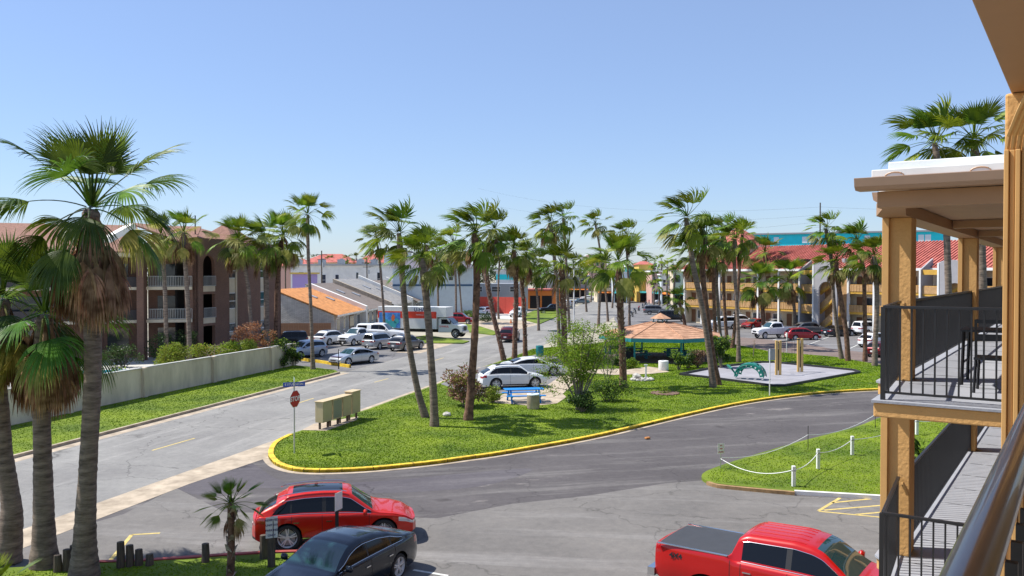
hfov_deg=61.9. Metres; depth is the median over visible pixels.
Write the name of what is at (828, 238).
palm tree
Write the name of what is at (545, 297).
building
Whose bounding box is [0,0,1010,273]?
sky
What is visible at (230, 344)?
shrub
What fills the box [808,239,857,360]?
palm tree
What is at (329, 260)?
building
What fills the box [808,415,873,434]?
rope
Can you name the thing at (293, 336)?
parked car
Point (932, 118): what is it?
palm tree
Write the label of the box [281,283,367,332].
row house
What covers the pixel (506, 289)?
building
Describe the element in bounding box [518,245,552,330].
palm tree
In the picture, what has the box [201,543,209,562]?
wooden stump
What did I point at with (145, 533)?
stall line
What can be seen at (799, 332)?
parked car
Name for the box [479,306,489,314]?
parked car
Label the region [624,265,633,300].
building
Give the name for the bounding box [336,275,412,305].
row house
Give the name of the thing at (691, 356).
shrub
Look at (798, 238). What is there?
building
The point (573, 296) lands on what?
street lamp
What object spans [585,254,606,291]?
building
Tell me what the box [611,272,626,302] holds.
building
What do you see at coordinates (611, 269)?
tree line
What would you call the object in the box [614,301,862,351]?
hotel lot
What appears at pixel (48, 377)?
palm tree
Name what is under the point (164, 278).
palm tree
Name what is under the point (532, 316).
corner verge
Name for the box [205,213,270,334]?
palm tree
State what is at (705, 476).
lawn
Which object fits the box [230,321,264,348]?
shrub
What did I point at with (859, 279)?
room door
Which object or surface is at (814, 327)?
parked car
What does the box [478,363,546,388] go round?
parked car
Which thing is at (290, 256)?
palm tree
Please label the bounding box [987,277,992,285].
window
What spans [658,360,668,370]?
litter bin
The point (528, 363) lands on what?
parked car
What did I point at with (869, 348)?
parked car
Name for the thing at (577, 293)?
building
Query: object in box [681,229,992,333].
yellow hotel
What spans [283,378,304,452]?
stop sign
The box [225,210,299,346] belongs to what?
palm tree
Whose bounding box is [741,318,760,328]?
parked car
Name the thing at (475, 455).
kerb joints
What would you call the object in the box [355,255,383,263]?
building
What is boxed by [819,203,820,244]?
utility pole
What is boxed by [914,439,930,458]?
agave
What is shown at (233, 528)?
palm tree
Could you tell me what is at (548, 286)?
building
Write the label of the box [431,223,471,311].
palm tree
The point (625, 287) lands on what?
palm tree
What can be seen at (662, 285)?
building
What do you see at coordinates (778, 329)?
pickup truck
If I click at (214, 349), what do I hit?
bare shrub
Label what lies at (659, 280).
palm tree
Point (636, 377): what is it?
rock ring
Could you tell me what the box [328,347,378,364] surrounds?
parked car
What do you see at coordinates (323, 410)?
utility cabinet
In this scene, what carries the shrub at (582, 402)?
on the island lawn at (494, 427)
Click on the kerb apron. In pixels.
(266, 460)
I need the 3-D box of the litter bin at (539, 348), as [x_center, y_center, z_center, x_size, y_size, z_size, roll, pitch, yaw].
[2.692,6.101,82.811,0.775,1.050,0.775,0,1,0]
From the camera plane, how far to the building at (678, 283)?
220.03 m
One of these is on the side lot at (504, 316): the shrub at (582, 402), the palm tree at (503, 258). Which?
the palm tree at (503, 258)
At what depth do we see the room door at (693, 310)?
140.75 m
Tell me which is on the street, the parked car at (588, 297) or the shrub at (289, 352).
the parked car at (588, 297)
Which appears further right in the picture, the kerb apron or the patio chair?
the patio chair
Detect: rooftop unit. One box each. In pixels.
[337,259,344,263]
[357,259,363,263]
[370,259,377,263]
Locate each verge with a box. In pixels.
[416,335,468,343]
[465,324,495,334]
[526,310,555,323]
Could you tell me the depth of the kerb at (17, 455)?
48.25 m
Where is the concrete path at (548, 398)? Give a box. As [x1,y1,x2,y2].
[493,369,618,404]
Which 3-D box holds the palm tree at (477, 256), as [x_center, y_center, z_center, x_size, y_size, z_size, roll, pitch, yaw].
[-2.400,1.127,46.850,4.179,12.358,4.399,0,1,0]
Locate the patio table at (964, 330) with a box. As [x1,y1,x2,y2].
[960,327,1001,384]
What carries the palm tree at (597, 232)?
on the ground at (466, 336)
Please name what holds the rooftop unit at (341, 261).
on the building at (330, 272)
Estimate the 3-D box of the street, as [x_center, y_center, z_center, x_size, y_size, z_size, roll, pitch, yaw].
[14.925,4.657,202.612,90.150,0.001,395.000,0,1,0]
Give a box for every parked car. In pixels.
[252,480,415,549]
[265,525,416,575]
[270,330,307,344]
[296,339,327,356]
[314,329,346,344]
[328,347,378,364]
[362,332,391,348]
[387,334,424,350]
[452,312,471,323]
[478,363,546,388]
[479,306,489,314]
[500,356,564,375]
[509,306,526,316]
[575,298,589,303]
[580,295,593,299]
[643,305,668,314]
[657,310,682,321]
[711,316,733,328]
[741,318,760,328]
[765,319,783,325]
[784,327,820,339]
[793,321,824,332]
[821,325,855,336]
[851,320,871,334]
[858,331,880,346]
[867,341,880,355]
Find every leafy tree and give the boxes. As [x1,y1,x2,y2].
[530,308,625,409]
[584,323,632,381]
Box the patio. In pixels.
[9,357,186,387]
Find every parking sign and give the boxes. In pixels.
[265,516,277,566]
[335,491,341,526]
[718,443,723,467]
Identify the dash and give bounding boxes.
[154,438,194,449]
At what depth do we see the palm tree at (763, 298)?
118.57 m
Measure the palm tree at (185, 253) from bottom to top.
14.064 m
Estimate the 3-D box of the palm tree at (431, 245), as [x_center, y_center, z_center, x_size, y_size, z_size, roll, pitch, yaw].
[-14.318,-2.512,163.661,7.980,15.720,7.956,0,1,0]
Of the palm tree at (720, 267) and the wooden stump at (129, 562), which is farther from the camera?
the palm tree at (720, 267)
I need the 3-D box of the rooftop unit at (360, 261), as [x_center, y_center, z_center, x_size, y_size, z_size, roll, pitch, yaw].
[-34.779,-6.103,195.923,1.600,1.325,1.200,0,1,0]
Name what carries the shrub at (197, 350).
on the patio
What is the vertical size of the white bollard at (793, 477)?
0.780 m
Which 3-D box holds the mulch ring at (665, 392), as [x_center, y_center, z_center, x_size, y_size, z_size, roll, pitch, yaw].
[10.260,6.821,57.225,1.958,0.724,1.954,0,1,0]
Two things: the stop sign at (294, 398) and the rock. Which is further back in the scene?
the rock
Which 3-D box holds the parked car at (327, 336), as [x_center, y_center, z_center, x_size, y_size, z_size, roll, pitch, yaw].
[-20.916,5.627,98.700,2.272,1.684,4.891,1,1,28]
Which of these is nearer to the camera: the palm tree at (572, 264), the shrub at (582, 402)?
the shrub at (582, 402)
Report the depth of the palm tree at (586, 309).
179.89 m
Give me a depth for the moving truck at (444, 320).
106.78 m
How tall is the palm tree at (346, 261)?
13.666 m
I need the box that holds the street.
[15,300,627,528]
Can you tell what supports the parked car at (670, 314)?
on the hotel lot at (640, 317)
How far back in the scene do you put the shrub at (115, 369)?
62.33 m
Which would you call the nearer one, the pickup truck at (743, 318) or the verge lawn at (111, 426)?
the verge lawn at (111, 426)
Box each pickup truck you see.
[337,327,374,345]
[356,323,403,336]
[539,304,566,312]
[647,521,878,575]
[732,314,749,324]
[751,321,792,338]
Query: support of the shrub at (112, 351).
on the patio
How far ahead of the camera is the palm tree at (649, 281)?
199.88 m
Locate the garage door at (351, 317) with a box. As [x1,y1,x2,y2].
[349,314,353,328]
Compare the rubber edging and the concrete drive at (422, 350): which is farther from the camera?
the concrete drive at (422, 350)
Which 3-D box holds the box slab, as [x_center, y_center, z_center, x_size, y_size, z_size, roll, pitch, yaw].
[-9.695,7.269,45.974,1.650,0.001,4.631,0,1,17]
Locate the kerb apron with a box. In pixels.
[262,391,874,474]
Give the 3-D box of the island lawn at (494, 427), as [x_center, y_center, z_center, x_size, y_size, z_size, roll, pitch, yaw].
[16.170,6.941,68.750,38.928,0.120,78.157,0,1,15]
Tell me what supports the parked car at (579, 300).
on the street
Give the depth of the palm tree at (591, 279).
131.02 m
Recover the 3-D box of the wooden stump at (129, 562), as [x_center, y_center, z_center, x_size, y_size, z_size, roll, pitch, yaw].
[-10.543,7.412,23.523,0.226,0.663,0.223,0,1,0]
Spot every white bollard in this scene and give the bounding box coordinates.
[791,466,795,486]
[816,449,820,468]
[850,436,854,454]
[915,420,918,434]
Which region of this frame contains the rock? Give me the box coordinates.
[443,412,450,415]
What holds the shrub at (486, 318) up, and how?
on the sandy drive at (490, 326)
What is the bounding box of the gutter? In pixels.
[14,373,346,461]
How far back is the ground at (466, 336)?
113.99 m
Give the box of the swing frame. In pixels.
[775,338,802,374]
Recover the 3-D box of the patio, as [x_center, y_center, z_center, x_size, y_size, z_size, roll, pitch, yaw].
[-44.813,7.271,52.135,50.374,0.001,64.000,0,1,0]
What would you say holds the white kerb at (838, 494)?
on the driveway
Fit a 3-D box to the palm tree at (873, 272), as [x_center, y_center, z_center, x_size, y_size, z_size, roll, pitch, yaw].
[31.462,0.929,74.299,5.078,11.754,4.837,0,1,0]
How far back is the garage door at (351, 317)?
121.54 m
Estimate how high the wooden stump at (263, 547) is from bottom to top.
0.737 m
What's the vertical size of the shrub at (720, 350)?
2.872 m
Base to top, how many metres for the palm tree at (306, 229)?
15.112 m
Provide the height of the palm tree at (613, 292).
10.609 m
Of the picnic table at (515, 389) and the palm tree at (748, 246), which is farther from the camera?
the palm tree at (748, 246)
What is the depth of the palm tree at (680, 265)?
94.89 m
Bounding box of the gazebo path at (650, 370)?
[597,367,668,374]
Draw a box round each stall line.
[109,535,132,559]
[132,533,159,534]
[413,569,447,575]
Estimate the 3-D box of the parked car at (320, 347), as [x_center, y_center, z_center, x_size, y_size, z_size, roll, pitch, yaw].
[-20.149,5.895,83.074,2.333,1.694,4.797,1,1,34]
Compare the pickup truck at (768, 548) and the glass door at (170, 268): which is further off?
the glass door at (170, 268)
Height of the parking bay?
0.001 m
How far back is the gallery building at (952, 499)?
10.09 m
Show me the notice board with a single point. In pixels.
(771, 354)
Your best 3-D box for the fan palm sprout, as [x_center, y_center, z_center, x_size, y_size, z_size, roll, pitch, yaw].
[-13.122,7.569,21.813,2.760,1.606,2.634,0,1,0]
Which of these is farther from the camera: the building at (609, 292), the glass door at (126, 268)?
the building at (609, 292)
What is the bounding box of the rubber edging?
[679,361,860,386]
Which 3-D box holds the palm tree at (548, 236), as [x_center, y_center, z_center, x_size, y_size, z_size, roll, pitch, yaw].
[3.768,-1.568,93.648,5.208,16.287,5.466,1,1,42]
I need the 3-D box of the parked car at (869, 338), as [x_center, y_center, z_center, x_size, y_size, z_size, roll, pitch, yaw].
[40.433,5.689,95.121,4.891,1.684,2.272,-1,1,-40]
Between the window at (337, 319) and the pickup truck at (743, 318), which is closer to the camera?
the window at (337, 319)
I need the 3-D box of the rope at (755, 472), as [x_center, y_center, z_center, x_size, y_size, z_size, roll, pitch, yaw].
[9.651,7.094,33.824,0.031,0.496,3.639,-1,1,-34]
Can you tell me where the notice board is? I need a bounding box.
[768,349,774,395]
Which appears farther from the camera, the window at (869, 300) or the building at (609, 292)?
the building at (609, 292)
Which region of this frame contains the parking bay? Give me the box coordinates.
[441,355,567,393]
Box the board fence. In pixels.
[281,323,330,335]
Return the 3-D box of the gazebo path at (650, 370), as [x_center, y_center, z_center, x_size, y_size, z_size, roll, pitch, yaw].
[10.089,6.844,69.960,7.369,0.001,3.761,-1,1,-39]
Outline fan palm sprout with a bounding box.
[0,552,40,575]
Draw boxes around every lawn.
[0,553,293,575]
[11,365,336,453]
[268,341,879,472]
[702,417,946,494]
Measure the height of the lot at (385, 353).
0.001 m
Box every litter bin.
[527,393,539,408]
[536,345,543,356]
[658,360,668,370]
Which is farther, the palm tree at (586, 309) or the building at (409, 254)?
the building at (409, 254)
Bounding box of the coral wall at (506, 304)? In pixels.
[480,297,525,313]
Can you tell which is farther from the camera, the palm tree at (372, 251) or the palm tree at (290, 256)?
the palm tree at (372, 251)
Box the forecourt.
[0,480,879,575]
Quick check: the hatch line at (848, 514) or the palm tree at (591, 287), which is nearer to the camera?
the hatch line at (848, 514)
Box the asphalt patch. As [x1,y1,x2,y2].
[179,463,532,494]
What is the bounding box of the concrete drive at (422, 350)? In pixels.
[398,344,450,352]
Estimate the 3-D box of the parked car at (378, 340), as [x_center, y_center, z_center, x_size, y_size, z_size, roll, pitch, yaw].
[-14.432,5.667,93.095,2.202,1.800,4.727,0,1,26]
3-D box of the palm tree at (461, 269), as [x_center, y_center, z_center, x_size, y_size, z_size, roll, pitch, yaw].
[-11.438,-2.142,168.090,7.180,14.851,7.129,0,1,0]
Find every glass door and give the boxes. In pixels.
[2,297,54,311]
[107,328,128,351]
[124,264,127,276]
[157,264,174,285]
[158,296,174,317]
[158,327,174,349]
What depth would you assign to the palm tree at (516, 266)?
80.18 m
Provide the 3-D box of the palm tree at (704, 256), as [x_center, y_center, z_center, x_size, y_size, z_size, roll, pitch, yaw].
[13.948,0.688,61.557,4.514,12.780,4.217,0,1,0]
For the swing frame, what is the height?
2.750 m
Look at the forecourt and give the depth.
27.38 m
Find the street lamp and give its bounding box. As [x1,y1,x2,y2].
[573,269,578,319]
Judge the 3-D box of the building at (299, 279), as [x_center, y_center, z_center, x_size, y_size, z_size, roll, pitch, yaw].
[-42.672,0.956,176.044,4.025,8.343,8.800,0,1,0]
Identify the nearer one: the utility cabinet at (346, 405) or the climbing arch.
the utility cabinet at (346, 405)
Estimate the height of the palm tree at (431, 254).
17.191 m
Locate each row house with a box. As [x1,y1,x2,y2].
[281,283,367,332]
[305,279,391,322]
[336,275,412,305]
[372,277,421,305]
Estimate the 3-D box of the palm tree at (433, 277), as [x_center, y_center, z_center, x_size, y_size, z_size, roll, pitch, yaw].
[-4.813,1.873,44.825,4.409,10.905,4.172,0,1,0]
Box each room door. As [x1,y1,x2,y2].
[692,309,695,321]
[727,293,730,300]
[787,314,791,325]
[857,276,861,284]
[857,297,862,304]
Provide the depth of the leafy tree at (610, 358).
59.28 m
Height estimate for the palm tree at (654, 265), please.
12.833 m
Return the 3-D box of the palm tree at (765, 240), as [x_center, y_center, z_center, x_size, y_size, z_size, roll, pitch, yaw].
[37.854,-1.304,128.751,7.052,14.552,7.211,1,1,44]
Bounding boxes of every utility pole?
[316,251,326,282]
[366,259,369,278]
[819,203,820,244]
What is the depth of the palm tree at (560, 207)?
118.96 m
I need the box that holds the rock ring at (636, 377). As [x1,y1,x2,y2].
[630,364,653,380]
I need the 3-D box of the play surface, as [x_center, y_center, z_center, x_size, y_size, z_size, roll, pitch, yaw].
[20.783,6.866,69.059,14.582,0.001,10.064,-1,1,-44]
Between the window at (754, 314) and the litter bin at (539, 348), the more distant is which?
the window at (754, 314)
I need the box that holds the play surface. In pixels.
[688,363,854,383]
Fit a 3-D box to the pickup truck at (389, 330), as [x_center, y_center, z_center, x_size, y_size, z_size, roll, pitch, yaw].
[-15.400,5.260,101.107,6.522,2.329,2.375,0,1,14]
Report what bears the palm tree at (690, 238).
on the island lawn at (494, 427)
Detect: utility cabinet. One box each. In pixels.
[314,399,332,429]
[325,396,342,425]
[337,394,351,422]
[344,389,359,419]
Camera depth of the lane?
92.70 m
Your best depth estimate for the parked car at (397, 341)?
89.52 m
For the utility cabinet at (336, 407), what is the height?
1.452 m
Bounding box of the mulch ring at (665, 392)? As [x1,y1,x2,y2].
[651,385,678,395]
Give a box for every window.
[322,274,325,282]
[336,317,339,330]
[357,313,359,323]
[492,286,500,291]
[752,312,760,318]
[867,297,872,305]
[918,235,923,240]
[925,234,930,240]
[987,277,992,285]
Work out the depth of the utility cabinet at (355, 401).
46.99 m
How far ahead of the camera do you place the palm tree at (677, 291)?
131.08 m
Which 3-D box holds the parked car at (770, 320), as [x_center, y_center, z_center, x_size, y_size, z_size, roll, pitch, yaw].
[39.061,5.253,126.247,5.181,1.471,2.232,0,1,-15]
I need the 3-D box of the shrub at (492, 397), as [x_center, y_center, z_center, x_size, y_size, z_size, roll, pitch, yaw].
[-1.265,6.589,53.201,1.367,1.166,1.396,0,1,0]
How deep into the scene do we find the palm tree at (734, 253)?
77.37 m
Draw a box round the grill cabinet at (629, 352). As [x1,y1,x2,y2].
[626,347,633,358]
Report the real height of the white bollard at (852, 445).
0.840 m
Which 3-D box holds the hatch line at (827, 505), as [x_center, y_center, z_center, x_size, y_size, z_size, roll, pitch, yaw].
[11.265,7.663,30.263,0.120,0.001,2.169,1,1,39]
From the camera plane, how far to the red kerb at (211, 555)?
24.33 m
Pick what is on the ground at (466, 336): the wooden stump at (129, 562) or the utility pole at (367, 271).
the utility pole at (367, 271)
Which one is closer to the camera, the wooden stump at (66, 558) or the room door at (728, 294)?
the wooden stump at (66, 558)
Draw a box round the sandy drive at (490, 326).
[465,320,536,329]
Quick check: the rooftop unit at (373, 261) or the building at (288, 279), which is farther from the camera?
the building at (288, 279)
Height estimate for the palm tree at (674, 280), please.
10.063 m
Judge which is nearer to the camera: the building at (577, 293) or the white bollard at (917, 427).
the white bollard at (917, 427)
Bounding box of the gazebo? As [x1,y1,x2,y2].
[599,313,720,363]
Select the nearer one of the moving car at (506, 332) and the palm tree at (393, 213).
the palm tree at (393, 213)
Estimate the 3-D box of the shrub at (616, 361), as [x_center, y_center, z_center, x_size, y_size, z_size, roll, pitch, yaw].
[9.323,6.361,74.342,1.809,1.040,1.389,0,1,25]
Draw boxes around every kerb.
[13,372,339,457]
[99,550,296,562]
[268,388,877,472]
[301,358,350,367]
[706,481,794,494]
[794,490,879,499]
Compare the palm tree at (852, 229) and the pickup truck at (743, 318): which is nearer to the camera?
the palm tree at (852, 229)
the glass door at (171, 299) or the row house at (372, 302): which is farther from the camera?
the row house at (372, 302)
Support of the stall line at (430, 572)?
on the forecourt
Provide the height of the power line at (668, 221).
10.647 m
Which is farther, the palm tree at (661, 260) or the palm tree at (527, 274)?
the palm tree at (661, 260)
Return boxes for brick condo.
[0,215,280,361]
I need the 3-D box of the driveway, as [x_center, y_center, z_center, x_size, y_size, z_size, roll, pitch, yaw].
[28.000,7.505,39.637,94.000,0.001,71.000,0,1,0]
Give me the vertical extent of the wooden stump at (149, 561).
0.391 m
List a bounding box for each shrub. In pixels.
[103,343,144,366]
[106,365,125,371]
[144,332,172,361]
[153,342,193,364]
[170,329,199,357]
[189,342,222,357]
[201,343,233,356]
[212,340,240,354]
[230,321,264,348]
[234,338,258,351]
[258,329,278,347]
[271,337,296,366]
[285,340,304,363]
[440,362,490,405]
[463,309,472,316]
[479,312,491,321]
[482,384,502,403]
[565,391,596,411]
[588,376,632,401]
[609,356,627,365]
[626,357,639,367]
[668,351,689,369]
[685,349,695,367]
[692,349,705,367]
[713,335,733,367]
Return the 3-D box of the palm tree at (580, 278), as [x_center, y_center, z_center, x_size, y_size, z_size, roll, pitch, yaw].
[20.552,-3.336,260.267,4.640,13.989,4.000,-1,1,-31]
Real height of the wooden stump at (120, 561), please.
0.777 m
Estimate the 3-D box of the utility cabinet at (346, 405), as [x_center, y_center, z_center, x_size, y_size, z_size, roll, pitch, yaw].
[-9.140,6.537,46.281,0.560,1.452,0.950,0,1,20]
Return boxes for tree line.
[480,262,552,287]
[548,262,671,274]
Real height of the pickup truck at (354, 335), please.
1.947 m
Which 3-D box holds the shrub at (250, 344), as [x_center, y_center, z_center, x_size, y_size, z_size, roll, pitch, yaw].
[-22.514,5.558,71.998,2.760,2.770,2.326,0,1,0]
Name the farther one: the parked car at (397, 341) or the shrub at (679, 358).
the parked car at (397, 341)
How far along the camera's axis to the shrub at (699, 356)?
72.47 m
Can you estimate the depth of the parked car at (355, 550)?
21.70 m
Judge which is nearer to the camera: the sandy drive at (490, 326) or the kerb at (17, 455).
the kerb at (17, 455)
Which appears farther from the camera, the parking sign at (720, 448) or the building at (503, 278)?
the building at (503, 278)
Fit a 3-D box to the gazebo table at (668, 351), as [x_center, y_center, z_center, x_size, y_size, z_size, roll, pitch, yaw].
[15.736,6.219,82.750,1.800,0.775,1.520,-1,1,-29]
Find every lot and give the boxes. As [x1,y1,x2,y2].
[296,341,425,370]
[479,313,521,319]
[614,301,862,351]
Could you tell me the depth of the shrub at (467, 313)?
152.39 m
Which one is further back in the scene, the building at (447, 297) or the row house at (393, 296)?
the building at (447, 297)
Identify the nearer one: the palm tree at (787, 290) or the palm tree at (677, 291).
the palm tree at (787, 290)
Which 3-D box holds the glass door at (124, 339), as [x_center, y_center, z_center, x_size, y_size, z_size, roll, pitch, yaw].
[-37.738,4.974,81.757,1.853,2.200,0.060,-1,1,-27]
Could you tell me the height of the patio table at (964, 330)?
0.746 m
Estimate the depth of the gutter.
47.73 m
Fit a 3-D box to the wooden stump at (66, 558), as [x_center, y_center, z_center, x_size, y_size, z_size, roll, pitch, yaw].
[-12.102,7.421,23.186,0.226,0.656,0.223,0,1,0]
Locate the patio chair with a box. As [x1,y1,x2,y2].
[972,319,1001,392]
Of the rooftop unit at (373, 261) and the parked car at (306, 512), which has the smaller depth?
the parked car at (306, 512)
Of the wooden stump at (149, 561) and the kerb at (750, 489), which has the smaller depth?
the wooden stump at (149, 561)
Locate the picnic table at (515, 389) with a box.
[502,387,545,403]
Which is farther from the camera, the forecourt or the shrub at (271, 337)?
the shrub at (271, 337)
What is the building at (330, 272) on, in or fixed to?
on the ground at (466, 336)
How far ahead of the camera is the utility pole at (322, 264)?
164.84 m
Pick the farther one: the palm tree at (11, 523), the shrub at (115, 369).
the shrub at (115, 369)
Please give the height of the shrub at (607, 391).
1.648 m
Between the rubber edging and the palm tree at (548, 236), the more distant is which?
the palm tree at (548, 236)
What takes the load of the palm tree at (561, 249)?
on the island lawn at (494, 427)
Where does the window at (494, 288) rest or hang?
in the building at (506, 289)
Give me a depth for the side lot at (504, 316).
160.97 m
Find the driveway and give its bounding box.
[96,391,878,521]
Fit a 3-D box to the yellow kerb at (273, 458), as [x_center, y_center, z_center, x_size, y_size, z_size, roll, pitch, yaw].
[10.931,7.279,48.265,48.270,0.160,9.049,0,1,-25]
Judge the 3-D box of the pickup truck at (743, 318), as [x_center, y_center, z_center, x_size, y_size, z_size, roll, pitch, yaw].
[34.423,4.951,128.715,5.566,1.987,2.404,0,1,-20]
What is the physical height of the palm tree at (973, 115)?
17.868 m
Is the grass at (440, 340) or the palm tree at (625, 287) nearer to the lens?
the palm tree at (625, 287)
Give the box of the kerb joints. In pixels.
[268,389,853,472]
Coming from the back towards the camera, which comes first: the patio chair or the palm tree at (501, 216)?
the palm tree at (501, 216)
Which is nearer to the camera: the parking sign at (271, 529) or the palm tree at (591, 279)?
the parking sign at (271, 529)
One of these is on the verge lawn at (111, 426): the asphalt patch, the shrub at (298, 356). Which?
the shrub at (298, 356)
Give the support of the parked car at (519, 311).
on the side lot at (504, 316)
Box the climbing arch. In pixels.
[727,362,766,377]
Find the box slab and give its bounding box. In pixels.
[303,417,357,430]
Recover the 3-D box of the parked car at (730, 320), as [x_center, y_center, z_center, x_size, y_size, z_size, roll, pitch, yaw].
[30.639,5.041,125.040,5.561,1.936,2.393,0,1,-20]
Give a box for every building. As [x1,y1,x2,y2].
[281,259,313,288]
[290,272,319,287]
[291,264,394,287]
[310,254,355,263]
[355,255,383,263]
[384,250,412,263]
[391,253,472,313]
[480,283,527,310]
[494,270,519,282]
[528,288,559,308]
[538,273,565,287]
[566,275,589,297]
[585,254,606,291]
[594,284,611,301]
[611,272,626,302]
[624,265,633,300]
[633,261,652,301]
[645,271,662,303]
[657,274,668,303]
[668,267,682,304]
[754,230,942,245]
[854,0,1023,575]
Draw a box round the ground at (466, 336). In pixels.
[147,275,617,372]
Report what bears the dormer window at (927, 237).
in the building at (798, 238)
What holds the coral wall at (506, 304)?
on the side lot at (504, 316)
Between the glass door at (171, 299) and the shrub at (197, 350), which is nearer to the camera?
the shrub at (197, 350)
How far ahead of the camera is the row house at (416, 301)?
171.81 m
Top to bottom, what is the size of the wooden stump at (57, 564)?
0.526 m
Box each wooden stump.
[53,554,61,572]
[62,548,70,571]
[116,541,124,568]
[125,544,133,567]
[134,548,142,566]
[145,553,153,566]
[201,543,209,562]
[260,534,266,559]
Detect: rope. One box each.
[721,435,807,457]
[721,459,790,473]
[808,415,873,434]
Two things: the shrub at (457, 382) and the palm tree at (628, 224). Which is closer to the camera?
the shrub at (457, 382)
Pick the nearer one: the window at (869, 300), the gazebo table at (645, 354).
the gazebo table at (645, 354)
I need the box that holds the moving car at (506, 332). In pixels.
[500,326,519,340]
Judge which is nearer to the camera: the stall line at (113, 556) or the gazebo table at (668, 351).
the stall line at (113, 556)
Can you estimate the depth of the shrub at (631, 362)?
72.35 m
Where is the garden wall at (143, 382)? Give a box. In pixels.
[8,343,295,424]
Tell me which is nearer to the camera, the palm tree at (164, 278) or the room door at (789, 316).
the palm tree at (164, 278)
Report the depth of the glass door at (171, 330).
83.31 m
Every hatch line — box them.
[818,498,840,510]
[819,511,877,516]
[825,505,879,510]
[833,499,868,502]
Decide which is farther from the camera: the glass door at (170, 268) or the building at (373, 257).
the building at (373, 257)
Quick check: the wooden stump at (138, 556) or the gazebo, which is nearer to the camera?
the wooden stump at (138, 556)
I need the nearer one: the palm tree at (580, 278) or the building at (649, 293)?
the building at (649, 293)
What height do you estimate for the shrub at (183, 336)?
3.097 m
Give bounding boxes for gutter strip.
[23,367,480,547]
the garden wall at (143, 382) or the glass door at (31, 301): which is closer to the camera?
the garden wall at (143, 382)
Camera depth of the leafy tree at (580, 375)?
50.52 m
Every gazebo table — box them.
[635,350,650,358]
[662,347,683,356]
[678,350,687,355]
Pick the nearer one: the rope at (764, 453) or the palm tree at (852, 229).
the rope at (764, 453)
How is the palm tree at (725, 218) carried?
on the island lawn at (494, 427)
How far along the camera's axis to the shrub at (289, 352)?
72.78 m
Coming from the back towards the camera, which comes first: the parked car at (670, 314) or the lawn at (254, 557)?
the parked car at (670, 314)
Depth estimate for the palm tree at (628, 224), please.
133.64 m
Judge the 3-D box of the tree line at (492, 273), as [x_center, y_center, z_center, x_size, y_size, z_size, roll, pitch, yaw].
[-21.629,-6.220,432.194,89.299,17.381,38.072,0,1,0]
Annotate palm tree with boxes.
[0,115,197,575]
[0,228,82,564]
[0,233,135,570]
[135,210,190,358]
[147,206,215,359]
[193,477,271,575]
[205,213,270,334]
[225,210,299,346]
[248,209,305,339]
[278,192,335,369]
[342,255,353,263]
[354,221,396,322]
[359,196,439,417]
[380,223,461,426]
[407,224,447,271]
[423,236,447,305]
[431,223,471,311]
[434,195,505,420]
[442,244,466,312]
[466,208,512,360]
[484,233,517,318]
[490,224,539,358]
[501,236,546,355]
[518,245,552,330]
[525,201,570,346]
[531,233,592,360]
[544,200,578,330]
[562,252,583,314]
[575,254,581,297]
[577,208,613,321]
[577,269,596,311]
[579,228,658,386]
[580,247,625,324]
[590,265,593,301]
[605,218,639,324]
[606,265,614,307]
[646,270,660,304]
[647,257,661,303]
[648,186,716,387]
[650,278,667,304]
[655,254,667,273]
[658,259,674,308]
[662,283,696,324]
[665,229,720,331]
[666,266,682,304]
[676,210,731,384]
[695,229,736,335]
[705,211,738,339]
[708,217,757,361]
[720,215,761,347]
[730,261,784,326]
[741,232,786,276]
[766,257,811,324]
[803,210,843,358]
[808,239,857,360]
[831,217,877,361]
[844,233,881,365]
[880,90,990,293]
[929,96,1004,288]
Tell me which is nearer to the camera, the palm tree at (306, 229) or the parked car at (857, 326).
the palm tree at (306, 229)
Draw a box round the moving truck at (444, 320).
[378,306,468,337]
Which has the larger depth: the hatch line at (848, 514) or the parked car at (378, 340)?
the parked car at (378, 340)
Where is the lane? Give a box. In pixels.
[722,335,879,364]
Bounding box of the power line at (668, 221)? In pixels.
[498,206,813,221]
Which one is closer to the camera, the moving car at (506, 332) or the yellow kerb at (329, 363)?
the yellow kerb at (329, 363)
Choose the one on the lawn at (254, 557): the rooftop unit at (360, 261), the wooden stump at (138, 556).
the wooden stump at (138, 556)

